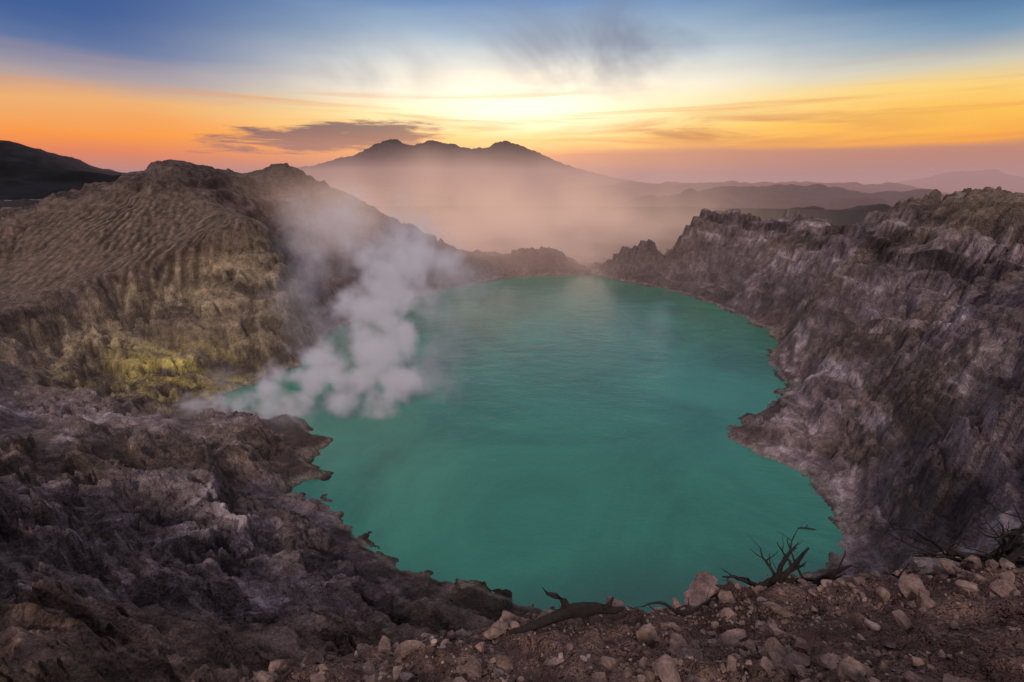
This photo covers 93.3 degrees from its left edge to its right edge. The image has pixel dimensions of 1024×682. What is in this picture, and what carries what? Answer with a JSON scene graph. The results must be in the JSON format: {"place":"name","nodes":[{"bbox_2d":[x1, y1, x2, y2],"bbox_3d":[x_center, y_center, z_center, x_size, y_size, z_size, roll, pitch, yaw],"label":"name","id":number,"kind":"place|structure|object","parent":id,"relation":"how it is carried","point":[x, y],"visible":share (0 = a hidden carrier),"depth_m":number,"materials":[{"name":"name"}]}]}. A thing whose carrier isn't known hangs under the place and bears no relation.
{"place":"outdoors","nodes":[
{"label":"outdoors","id":0,"kind":"place"},
{"bbox_2d":[0,159,1023,681],"bbox_3d":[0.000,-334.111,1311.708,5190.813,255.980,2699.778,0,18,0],"label":"crater terrain","id":1,"kind":"structure","parent":0,"point":[160,521],"depth_m":352.11,"materials":[{"name":"grey stone"}]},
{"bbox_2d":[375,660,389,670],"bbox_3d":[-1.988,5.159,7.647,0.337,0.087,0.224,8,20,23],"label":"boulder","id":2,"kind":"object","parent":1,"relation":"on","point":[385,664],"visible":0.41,"depth_m":7.66,"materials":[{"name":"stone"}]},
{"bbox_2d":[455,629,471,636],"bbox_3d":[-0.849,5.453,8.965,0.412,0.130,0.177,8,8,5],"label":"pale boulder","id":3,"kind":"object","parent":1,"relation":"on","point":[463,632],"visible":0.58,"depth_m":8.95,"materials":[{"name":"stone"}]},
{"bbox_2d":[508,587,624,634],"bbox_3d":[0.850,4.161,7.388,1.812,0.770,0.347,0,18,0],"label":"driftwood log","id":4,"kind":"object","parent":1,"relation":"on","point":[584,611],"visible":0.93,"depth_m":7.37,"materials":[{"name":"brown wood"}]},
{"bbox_2d":[191,555,1023,681],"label":"rubble stones","id":5,"kind":"object","parent":1,"relation":"on","point":[775,652],"visible":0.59,"depth_m":6.82,"materials":[{"name":"brown stone"}]},
{"bbox_2d":[606,596,616,605],"bbox_3d":[1.899,4.970,9.056,0.197,0.176,0.408,-1,20,-41],"label":"boulder","id":6,"kind":"object","parent":1,"relation":"on","point":[608,598],"visible":0.2,"depth_m":9.13,"materials":[{"name":"stone"}]},
{"bbox_2d":[628,589,710,615],"bbox_3d":[2.800,4.706,8.428,1.689,0.411,0.512,-3,19,-8],"label":"dead root","id":7,"kind":"object","parent":1,"relation":"on","point":[677,612],"visible":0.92,"depth_m":8.52,"materials":[{"name":"brown wood"}]},
{"bbox_2d":[667,632,692,656],"bbox_3d":[2.203,4.084,6.403,0.330,0.198,0.374,-12,22,-31],"label":"boulder","id":8,"kind":"object","parent":1,"relation":"on","point":[677,642],"visible":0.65,"depth_m":6.41,"materials":[{"name":"stone"}]},
{"bbox_2d":[684,571,718,606],"bbox_3d":[3.768,5.016,9.652,1.211,0.356,0.535,-17,25,-42],"label":"boulder","id":9,"kind":"object","parent":1,"relation":"on","point":[700,586],"visible":0.86,"depth_m":9.61,"materials":[{"name":"stone"}]},
{"bbox_2d":[722,523,835,587],"bbox_3d":[5.518,4.391,10.088,2.579,1.640,1.099,0,18,0],"label":"dead root","id":10,"kind":"object","parent":1,"relation":"on","point":[779,575],"visible":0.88,"depth_m":9.92,"materials":[{"name":"brown wood"}]},
{"bbox_2d":[762,602,796,617],"bbox_3d":[4.418,4.433,7.991,0.548,0.146,0.266,17,13,28],"label":"boulder","id":11,"kind":"object","parent":1,"relation":"on","point":[778,609],"visible":1,"depth_m":7.92,"materials":[{"name":"stone"}]},
{"bbox_2d":[797,579,816,587],"bbox_3d":[5.934,4.888,9.670,0.226,0.124,0.405,-19,18,-19],"label":"boulder","id":12,"kind":"object","parent":1,"relation":"on","point":[807,582],"visible":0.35,"depth_m":9.69,"materials":[{"name":"stone"}]},
{"bbox_2d":[771,551,857,586],"bbox_3d":[6.310,4.741,9.848,1.803,1.126,0.751,1,18,4],"label":"dead root","id":13,"kind":"object","parent":1,"relation":"on","point":[833,572],"visible":0.41,"depth_m":9.86,"materials":[{"name":"brown wood"}]},
{"bbox_2d":[847,492,1023,574],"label":"dead shrub","id":14,"kind":"object","parent":1,"relation":"on","point":[1011,550],"visible":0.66,"depth_m":8.69,"materials":[{"name":"brown wood"}]},
{"bbox_2d":[913,551,959,572],"bbox_3d":[8.368,4.408,9.469,0.793,0.252,1.068,2,9,43],"label":"pale boulder","id":15,"kind":"object","parent":1,"relation":"on","point":[925,565],"visible":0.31,"depth_m":9.44,"materials":[{"name":"stone"}]},
{"bbox_2d":[0,139,1023,210],"bbox_3d":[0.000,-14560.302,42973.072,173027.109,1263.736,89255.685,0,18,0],"label":"distant mountains terrain","id":16,"kind":"structure","parent":0,"point":[392,172],"depth_m":6652.49,"materials":[{"name":"stone"}]},
{"bbox_2d":[0,0,1023,182],"label":"sky","id":17,"kind":"structure","parent":0,"point":[751,91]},
{"bbox_2d":[214,274,843,611],"bbox_3d":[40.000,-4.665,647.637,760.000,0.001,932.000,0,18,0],"label":"crater lake","id":18,"kind":"structure","parent":0,"point":[524,440],"depth_m":392.98,"materials":[{"name":"liquid"}]},
{"bbox_2d":[869,553,936,582],"bbox_3d":[7.736,4.242,8.463,2.782,0.804,0.983,0,18,0],"label":"dead root","id":19,"kind":"object","parent":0,"point":[904,569],"visible":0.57,"depth_m":8.72,"materials":[{"name":"brown wood"}]}
]}

